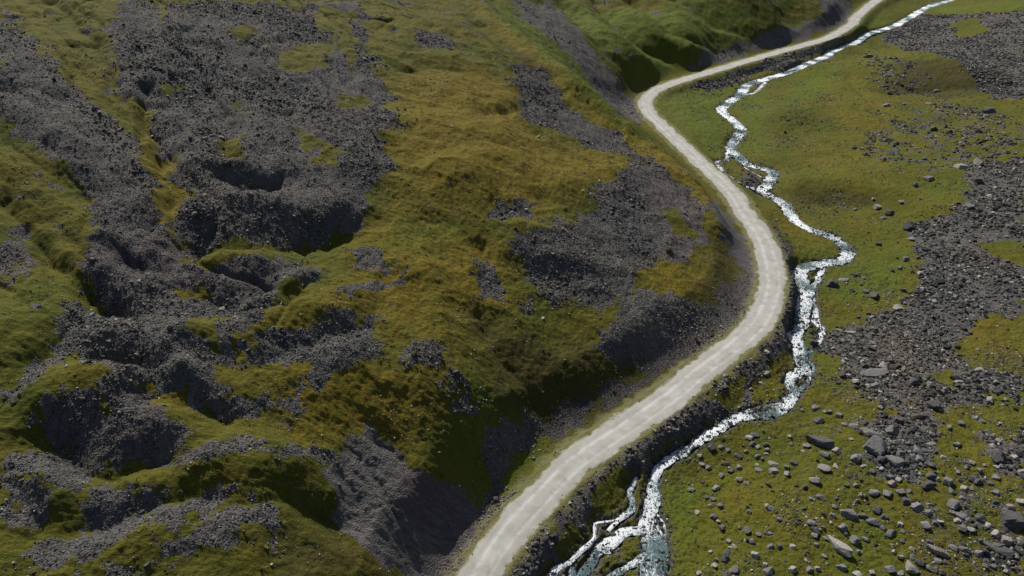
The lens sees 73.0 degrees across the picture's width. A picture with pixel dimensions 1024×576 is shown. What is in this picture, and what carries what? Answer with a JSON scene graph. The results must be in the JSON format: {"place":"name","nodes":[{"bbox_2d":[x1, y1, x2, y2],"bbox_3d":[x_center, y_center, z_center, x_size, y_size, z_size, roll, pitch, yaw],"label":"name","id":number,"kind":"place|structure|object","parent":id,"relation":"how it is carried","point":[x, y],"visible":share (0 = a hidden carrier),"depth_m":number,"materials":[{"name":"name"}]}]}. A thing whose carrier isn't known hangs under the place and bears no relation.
{"place":"outdoors","nodes":[
{"label":"outdoors","id":0,"kind":"place"},
{"bbox_2d":[0,0,869,575],"bbox_3d":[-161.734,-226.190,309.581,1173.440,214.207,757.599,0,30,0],"label":"hillside","id":1,"kind":"structure","parent":0,"point":[380,514],"depth_m":97.98,"materials":[{"name":"plant"}]},
{"bbox_2d":[0,0,740,575],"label":"hillside stones","id":2,"kind":"object","parent":1,"relation":"on","point":[314,256],"visible":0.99,"depth_m":100.06,"materials":[{"name":"stone"}]},
{"bbox_2d":[0,0,784,575],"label":"hillside scree","id":3,"kind":"structure","parent":1,"relation":"on","point":[216,244],"depth_m":102.92,"materials":[{"name":"stone"}]},
{"bbox_2d":[0,44,1023,575],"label":"grass tussocks","id":4,"kind":"object","parent":1,"relation":"on","point":[532,372],"depth_m":93.16,"materials":[{"name":"plant"}]},
{"bbox_2d":[454,0,883,575],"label":"gravel road","id":5,"kind":"structure","parent":0,"point":[499,545],"depth_m":100.95,"materials":[{"name":"gravel"}]},
{"bbox_2d":[549,0,953,575],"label":"stream","id":6,"kind":"structure","parent":0,"point":[656,475],"depth_m":105.93,"materials":[{"name":"white liquid"}]},
{"bbox_2d":[504,0,1023,575],"bbox_3d":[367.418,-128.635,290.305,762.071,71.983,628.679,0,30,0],"label":"valley floor","id":7,"kind":"structure","parent":0,"point":[812,184],"depth_m":116.99,"materials":[{"name":"plant"}]},
{"bbox_2d":[444,130,792,564],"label":"roadside stones","id":8,"kind":"object","parent":7,"relation":"on","point":[638,393],"visible":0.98,"depth_m":99.87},
{"bbox_2d":[538,62,859,575],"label":"stream bed stones","id":9,"kind":"object","parent":7,"relation":"on","point":[729,423],"visible":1,"depth_m":100.97,"materials":[{"name":"stone"}]},
{"bbox_2d":[707,443,716,450],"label":"boulder","id":10,"kind":"object","parent":7,"relation":"on","point":[711,447],"visible":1,"depth_m":93.54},
{"bbox_2d":[710,513,717,519],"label":"boulder","id":11,"kind":"object","parent":7,"relation":"on","point":[713,516],"visible":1,"depth_m":84.86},
{"bbox_2d":[712,485,719,490],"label":"boulder","id":12,"kind":"object","parent":7,"relation":"on","point":[715,487],"visible":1,"depth_m":88.61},
{"bbox_2d":[720,555,729,561],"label":"boulder","id":13,"kind":"object","parent":7,"relation":"on","point":[724,558],"visible":1,"depth_m":79.58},
{"bbox_2d":[723,549,730,555],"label":"boulder","id":14,"kind":"object","parent":7,"relation":"on","point":[726,552],"visible":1,"depth_m":80.49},
{"bbox_2d":[729,565,738,573],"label":"boulder","id":15,"kind":"object","parent":7,"relation":"on","point":[734,569],"visible":1,"depth_m":78.22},
{"bbox_2d":[733,453,741,459],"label":"boulder","id":16,"kind":"object","parent":7,"relation":"on","point":[737,456],"visible":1,"depth_m":93.02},
{"bbox_2d":[744,526,751,533],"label":"boulder","id":17,"kind":"object","parent":7,"relation":"on","point":[747,529],"visible":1,"depth_m":82.45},
{"bbox_2d":[750,432,758,436],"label":"boulder","id":18,"kind":"object","parent":7,"relation":"on","point":[754,434],"visible":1,"depth_m":95.59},
{"bbox_2d":[751,551,758,559],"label":"boulder","id":19,"kind":"object","parent":7,"relation":"on","point":[754,555],"visible":1,"depth_m":79.63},
{"bbox_2d":[511,10,1023,575],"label":"rubble field","id":20,"kind":"structure","parent":7,"relation":"on","point":[998,204],"depth_m":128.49,"materials":[{"name":"stone"}]},
{"bbox_2d":[762,567,773,575],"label":"boulder","id":21,"kind":"object","parent":7,"relation":"on","point":[767,571],"visible":1,"depth_m":78.01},
{"bbox_2d":[765,503,774,510],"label":"boulder","id":22,"kind":"object","parent":7,"relation":"on","point":[769,507],"visible":1,"depth_m":84.79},
{"bbox_2d":[768,467,777,473],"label":"boulder","id":23,"kind":"object","parent":7,"relation":"on","point":[773,470],"visible":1,"depth_m":89.94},
{"bbox_2d":[768,460,779,466],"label":"boulder","id":24,"kind":"object","parent":7,"relation":"on","point":[773,463],"visible":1,"depth_m":91.19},
{"bbox_2d":[538,38,1023,575],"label":"loose stones","id":25,"kind":"object","parent":7,"relation":"on","point":[970,364],"visible":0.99,"depth_m":102.85,"materials":[{"name":"stone"}]},
{"bbox_2d":[788,566,796,572],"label":"boulder","id":26,"kind":"object","parent":7,"relation":"on","point":[792,569],"visible":1,"depth_m":78.09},
{"bbox_2d":[790,459,797,465],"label":"boulder","id":27,"kind":"object","parent":7,"relation":"on","point":[793,462],"visible":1,"depth_m":91.29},
{"bbox_2d":[806,566,813,572],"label":"boulder","id":28,"kind":"object","parent":7,"relation":"on","point":[809,569],"visible":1,"depth_m":77.92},
{"bbox_2d":[807,519,815,525],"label":"boulder","id":29,"kind":"object","parent":7,"relation":"on","point":[811,522],"visible":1,"depth_m":82.69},
{"bbox_2d":[808,339,817,346],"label":"boulder","id":30,"kind":"object","parent":7,"relation":"on","point":[813,343],"visible":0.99,"depth_m":113.69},
{"bbox_2d":[809,477,819,483],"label":"boulder","id":31,"kind":"object","parent":7,"relation":"on","point":[814,480],"visible":1,"depth_m":87.79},
{"bbox_2d":[810,526,820,534],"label":"boulder","id":32,"kind":"object","parent":7,"relation":"on","point":[816,530],"visible":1,"depth_m":82.09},
{"bbox_2d":[812,404,819,409],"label":"boulder","id":33,"kind":"object","parent":7,"relation":"on","point":[815,407],"visible":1,"depth_m":100.04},
{"bbox_2d":[812,416,823,423],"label":"boulder","id":34,"kind":"object","parent":7,"relation":"on","point":[818,420],"visible":1,"depth_m":97.39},
{"bbox_2d":[805,434,834,448],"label":"boulder","id":35,"kind":"object","parent":7,"relation":"on","point":[823,442],"visible":0.97,"depth_m":93.08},
{"bbox_2d":[816,494,824,499],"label":"boulder","id":36,"kind":"object","parent":7,"relation":"on","point":[819,496],"visible":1,"depth_m":85.94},
{"bbox_2d":[818,464,831,471],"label":"boulder","id":37,"kind":"object","parent":7,"relation":"on","point":[824,468],"visible":1,"depth_m":89.59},
{"bbox_2d":[819,451,830,457],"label":"boulder","id":38,"kind":"object","parent":7,"relation":"on","point":[825,454],"visible":1,"depth_m":91.41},
{"bbox_2d":[826,278,837,287],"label":"boulder","id":39,"kind":"object","parent":7,"relation":"on","point":[832,283],"visible":1,"depth_m":129.90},
{"bbox_2d":[831,447,840,454],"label":"boulder","id":40,"kind":"object","parent":7,"relation":"on","point":[836,450],"visible":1,"depth_m":91.98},
{"bbox_2d":[835,412,842,417],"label":"boulder","id":41,"kind":"object","parent":7,"relation":"on","point":[838,414],"visible":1,"depth_m":98.20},
{"bbox_2d":[826,535,852,557],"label":"boulder","id":42,"kind":"object","parent":7,"relation":"on","point":[842,548],"visible":1,"depth_m":79.97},
{"bbox_2d":[836,564,847,570],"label":"boulder","id":43,"kind":"object","parent":7,"relation":"on","point":[842,567],"visible":1,"depth_m":78.34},
{"bbox_2d":[838,371,845,376],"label":"boulder","id":44,"kind":"object","parent":7,"relation":"on","point":[842,373],"visible":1,"depth_m":105.56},
{"bbox_2d":[838,523,847,531],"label":"boulder","id":45,"kind":"object","parent":7,"relation":"on","point":[842,527],"visible":1,"depth_m":82.09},
{"bbox_2d":[840,509,857,519],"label":"boulder","id":46,"kind":"object","parent":7,"relation":"on","point":[850,514],"visible":1,"depth_m":83.59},
{"bbox_2d":[843,331,856,333],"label":"boulder","id":47,"kind":"object","parent":7,"relation":"on","point":[851,332],"visible":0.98,"depth_m":116.99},
{"bbox_2d":[849,534,859,544],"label":"boulder","id":48,"kind":"object","parent":7,"relation":"on","point":[854,539],"visible":1,"depth_m":81.00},
{"bbox_2d":[849,423,860,428],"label":"boulder","id":49,"kind":"object","parent":7,"relation":"on","point":[854,425],"visible":1,"depth_m":96.01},
{"bbox_2d":[850,453,861,462],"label":"boulder","id":50,"kind":"object","parent":7,"relation":"on","point":[856,458],"visible":1,"depth_m":90.60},
{"bbox_2d":[852,571,861,575],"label":"boulder","id":51,"kind":"object","parent":7,"relation":"on","point":[856,573],"visible":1,"depth_m":77.95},
{"bbox_2d":[857,513,870,519],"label":"boulder","id":52,"kind":"object","parent":7,"relation":"on","point":[863,515],"visible":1,"depth_m":83.46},
{"bbox_2d":[859,427,883,436],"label":"boulder","id":53,"kind":"object","parent":7,"relation":"on","point":[870,431],"visible":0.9,"depth_m":94.73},
{"bbox_2d":[866,517,880,526],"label":"boulder","id":54,"kind":"object","parent":7,"relation":"on","point":[873,521],"visible":1,"depth_m":82.77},
{"bbox_2d":[868,489,879,495],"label":"boulder","id":55,"kind":"object","parent":7,"relation":"on","point":[873,492],"visible":1,"depth_m":86.13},
{"bbox_2d":[869,292,878,297],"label":"boulder","id":56,"kind":"object","parent":7,"relation":"on","point":[873,294],"visible":1,"depth_m":125.83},
{"bbox_2d":[867,381,880,388],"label":"boulder","id":57,"kind":"object","parent":7,"relation":"on","point":[875,384],"visible":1,"depth_m":103.22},
{"bbox_2d":[860,368,888,376],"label":"boulder","id":58,"kind":"object","parent":7,"relation":"on","point":[874,372],"visible":0.99,"depth_m":105.57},
{"bbox_2d":[863,435,887,456],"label":"boulder","id":59,"kind":"object","parent":7,"relation":"on","point":[876,445],"visible":0.91,"depth_m":91.47,"materials":[{"name":"stone"}]},
{"bbox_2d":[872,505,882,514],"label":"boulder","id":60,"kind":"object","parent":7,"relation":"on","point":[877,509],"visible":1,"depth_m":84.07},
{"bbox_2d":[873,204,881,209],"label":"boulder","id":61,"kind":"object","parent":7,"relation":"on","point":[876,206],"visible":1,"depth_m":155.64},
{"bbox_2d":[877,456,886,462],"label":"boulder","id":62,"kind":"object","parent":7,"relation":"on","point":[882,459],"visible":1,"depth_m":90.08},
{"bbox_2d":[878,361,887,368],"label":"boulder","id":63,"kind":"object","parent":7,"relation":"on","point":[882,364],"visible":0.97,"depth_m":106.82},
{"bbox_2d":[880,513,888,519],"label":"boulder","id":64,"kind":"object","parent":7,"relation":"on","point":[884,516],"visible":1,"depth_m":83.19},
{"bbox_2d":[883,490,892,497],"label":"boulder","id":65,"kind":"object","parent":7,"relation":"on","point":[887,493],"visible":1,"depth_m":85.80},
{"bbox_2d":[884,209,893,215],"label":"boulder","id":66,"kind":"object","parent":7,"relation":"on","point":[889,212],"visible":1,"depth_m":152.58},
{"bbox_2d":[884,565,895,572],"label":"boulder","id":67,"kind":"object","parent":7,"relation":"on","point":[890,568],"visible":1,"depth_m":78.09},
{"bbox_2d":[884,474,895,479],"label":"boulder","id":68,"kind":"object","parent":7,"relation":"on","point":[890,477],"visible":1,"depth_m":87.84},
{"bbox_2d":[886,529,894,537],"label":"boulder","id":69,"kind":"object","parent":7,"relation":"on","point":[890,533],"visible":1,"depth_m":81.55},
{"bbox_2d":[885,425,897,435],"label":"boulder","id":70,"kind":"object","parent":7,"relation":"on","point":[891,429],"visible":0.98,"depth_m":94.41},
{"bbox_2d":[886,480,896,486],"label":"boulder","id":71,"kind":"object","parent":7,"relation":"on","point":[892,483],"visible":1,"depth_m":86.98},
{"bbox_2d":[884,455,904,467],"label":"boulder","id":72,"kind":"object","parent":7,"relation":"on","point":[896,461],"visible":0.97,"depth_m":89.64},
{"bbox_2d":[893,416,902,423],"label":"boulder","id":73,"kind":"object","parent":7,"relation":"on","point":[898,420],"visible":1,"depth_m":96.00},
{"bbox_2d":[893,304,903,309],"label":"boulder","id":74,"kind":"object","parent":7,"relation":"on","point":[897,306],"visible":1,"depth_m":121.83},
{"bbox_2d":[895,489,904,493],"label":"boulder","id":75,"kind":"object","parent":7,"relation":"on","point":[899,491],"visible":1,"depth_m":85.89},
{"bbox_2d":[896,450,905,455],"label":"boulder","id":76,"kind":"object","parent":7,"relation":"on","point":[900,453],"visible":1,"depth_m":91.06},
{"bbox_2d":[897,570,904,575],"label":"boulder","id":77,"kind":"object","parent":7,"relation":"on","point":[901,573],"visible":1,"depth_m":77.83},
{"bbox_2d":[902,497,909,504],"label":"boulder","id":78,"kind":"object","parent":7,"relation":"on","point":[905,501],"visible":1,"depth_m":84.60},
{"bbox_2d":[903,220,915,229],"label":"boulder","id":79,"kind":"object","parent":7,"relation":"on","point":[909,225],"visible":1,"depth_m":145.78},
{"bbox_2d":[905,560,919,573],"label":"boulder","id":80,"kind":"object","parent":7,"relation":"on","point":[910,567],"visible":1,"depth_m":77.79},
{"bbox_2d":[905,377,919,386],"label":"boulder","id":81,"kind":"object","parent":7,"relation":"on","point":[913,381],"visible":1,"depth_m":102.40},
{"bbox_2d":[909,502,923,511],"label":"boulder","id":82,"kind":"object","parent":7,"relation":"on","point":[917,506],"visible":1,"depth_m":83.89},
{"bbox_2d":[913,445,922,454],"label":"boulder","id":83,"kind":"object","parent":7,"relation":"on","point":[917,450],"visible":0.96,"depth_m":91.27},
{"bbox_2d":[913,454,922,462],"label":"boulder","id":84,"kind":"object","parent":7,"relation":"on","point":[918,458],"visible":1,"depth_m":90.03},
{"bbox_2d":[914,559,924,566],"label":"boulder","id":85,"kind":"object","parent":7,"relation":"on","point":[919,562],"visible":1,"depth_m":78.36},
{"bbox_2d":[920,521,930,528],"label":"boulder","id":86,"kind":"object","parent":7,"relation":"on","point":[925,524],"visible":1,"depth_m":82.08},
{"bbox_2d":[920,480,936,489],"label":"boulder","id":87,"kind":"object","parent":7,"relation":"on","point":[927,484],"visible":1,"depth_m":86.29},
{"bbox_2d":[924,509,932,515],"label":"boulder","id":88,"kind":"object","parent":7,"relation":"on","point":[927,512],"visible":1,"depth_m":83.28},
{"bbox_2d":[923,176,933,180],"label":"boulder","id":89,"kind":"object","parent":7,"relation":"on","point":[929,178],"visible":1,"depth_m":162.60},
{"bbox_2d":[926,462,935,467],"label":"boulder","id":90,"kind":"object","parent":7,"relation":"on","point":[930,464],"visible":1,"depth_m":89.18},
{"bbox_2d":[926,471,936,479],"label":"boulder","id":91,"kind":"object","parent":7,"relation":"on","point":[931,475],"visible":1,"depth_m":87.62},
{"bbox_2d":[925,565,937,573],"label":"boulder","id":92,"kind":"object","parent":7,"relation":"on","point":[931,568],"visible":1,"depth_m":77.89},
{"bbox_2d":[926,400,940,408],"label":"boulder","id":93,"kind":"object","parent":7,"relation":"on","point":[933,404],"visible":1,"depth_m":97.98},
{"bbox_2d":[930,125,937,130],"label":"boulder","id":94,"kind":"object","parent":7,"relation":"on","point":[933,128],"visible":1,"depth_m":192.41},
{"bbox_2d":[924,543,949,557],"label":"boulder","id":95,"kind":"object","parent":7,"relation":"on","point":[938,551],"visible":1,"depth_m":79.34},
{"bbox_2d":[934,558,941,563],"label":"boulder","id":96,"kind":"object","parent":7,"relation":"on","point":[937,561],"visible":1,"depth_m":78.71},
{"bbox_2d":[942,477,953,486],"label":"boulder","id":97,"kind":"object","parent":7,"relation":"on","point":[947,481],"visible":1,"depth_m":86.79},
{"bbox_2d":[946,499,960,509],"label":"boulder","id":98,"kind":"object","parent":7,"relation":"on","point":[953,504],"visible":1,"depth_m":83.76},
{"bbox_2d":[948,544,958,551],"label":"boulder","id":99,"kind":"object","parent":7,"relation":"on","point":[954,547],"visible":1,"depth_m":79.77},
{"bbox_2d":[953,517,961,523],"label":"boulder","id":100,"kind":"object","parent":7,"relation":"on","point":[957,520],"visible":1,"depth_m":82.21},
{"bbox_2d":[952,512,967,519],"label":"boulder","id":101,"kind":"object","parent":7,"relation":"on","point":[961,515],"visible":1,"depth_m":82.72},
{"bbox_2d":[953,164,968,168],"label":"boulder","id":102,"kind":"object","parent":7,"relation":"on","point":[960,166],"visible":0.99,"depth_m":167.07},
{"bbox_2d":[957,524,966,531],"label":"boulder","id":103,"kind":"object","parent":7,"relation":"on","point":[960,527],"visible":1,"depth_m":81.21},
{"bbox_2d":[960,485,967,491],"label":"boulder","id":104,"kind":"object","parent":7,"relation":"on","point":[964,488],"visible":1,"depth_m":86.27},
{"bbox_2d":[959,546,968,551],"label":"boulder","id":105,"kind":"object","parent":7,"relation":"on","point":[964,549],"visible":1,"depth_m":79.44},
{"bbox_2d":[964,203,974,208],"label":"boulder","id":106,"kind":"object","parent":7,"relation":"on","point":[969,206],"visible":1,"depth_m":149.13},
{"bbox_2d":[967,527,975,531],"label":"boulder","id":107,"kind":"object","parent":7,"relation":"on","point":[970,529],"visible":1,"depth_m":81.16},
{"bbox_2d":[968,475,976,481],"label":"boulder","id":108,"kind":"object","parent":7,"relation":"on","point":[972,478],"visible":1,"depth_m":87.19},
{"bbox_2d":[972,178,982,183],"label":"boulder","id":109,"kind":"object","parent":7,"relation":"on","point":[978,180],"visible":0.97,"depth_m":159.27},
{"bbox_2d":[973,478,982,484],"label":"boulder","id":110,"kind":"object","parent":7,"relation":"on","point":[977,481],"visible":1,"depth_m":86.54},
{"bbox_2d":[973,158,983,165],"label":"boulder","id":111,"kind":"object","parent":7,"relation":"on","point":[977,161],"visible":0.88,"depth_m":167.58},
{"bbox_2d":[973,550,983,556],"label":"boulder","id":112,"kind":"object","parent":7,"relation":"on","point":[978,553],"visible":1,"depth_m":79.06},
{"bbox_2d":[975,513,986,521],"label":"boulder","id":113,"kind":"object","parent":7,"relation":"on","point":[980,517],"visible":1,"depth_m":82.26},
{"bbox_2d":[983,107,995,112],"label":"boulder","id":114,"kind":"object","parent":7,"relation":"on","point":[988,109],"visible":0.88,"depth_m":205.70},
{"bbox_2d":[990,529,1000,537],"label":"boulder","id":115,"kind":"object","parent":7,"relation":"on","point":[995,533],"visible":1,"depth_m":80.36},
{"bbox_2d":[991,474,999,479],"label":"boulder","id":116,"kind":"object","parent":7,"relation":"on","point":[995,477],"visible":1,"depth_m":87.39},
{"bbox_2d":[991,489,999,494],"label":"boulder","id":117,"kind":"object","parent":7,"relation":"on","point":[996,492],"visible":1,"depth_m":85.24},
{"bbox_2d":[991,451,1005,463],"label":"boulder","id":118,"kind":"object","parent":7,"relation":"on","point":[998,456],"visible":0.98,"depth_m":89.15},
{"bbox_2d":[983,540,1014,557],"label":"boulder","id":119,"kind":"object","parent":7,"relation":"on","point":[1004,551],"visible":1,"depth_m":78.86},
{"bbox_2d":[1001,535,1012,545],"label":"boulder","id":120,"kind":"object","parent":7,"relation":"on","point":[1007,540],"visible":1,"depth_m":79.52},
{"bbox_2d":[1005,504,1014,510],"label":"boulder","id":121,"kind":"object","parent":7,"relation":"on","point":[1010,506],"visible":0.96,"depth_m":83.44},
{"bbox_2d":[1000,508,1023,530],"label":"boulder","id":122,"kind":"object","parent":7,"relation":"on","point":[1011,519],"visible":1,"depth_m":81.24,"materials":[{"name":"stone"}]},
{"bbox_2d":[1010,454,1018,460],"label":"boulder","id":123,"kind":"object","parent":7,"relation":"on","point":[1015,457],"visible":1,"depth_m":89.49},
{"bbox_2d":[1016,498,1023,504],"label":"boulder","id":124,"kind":"object","parent":7,"relation":"on","point":[1020,501],"visible":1,"depth_m":83.96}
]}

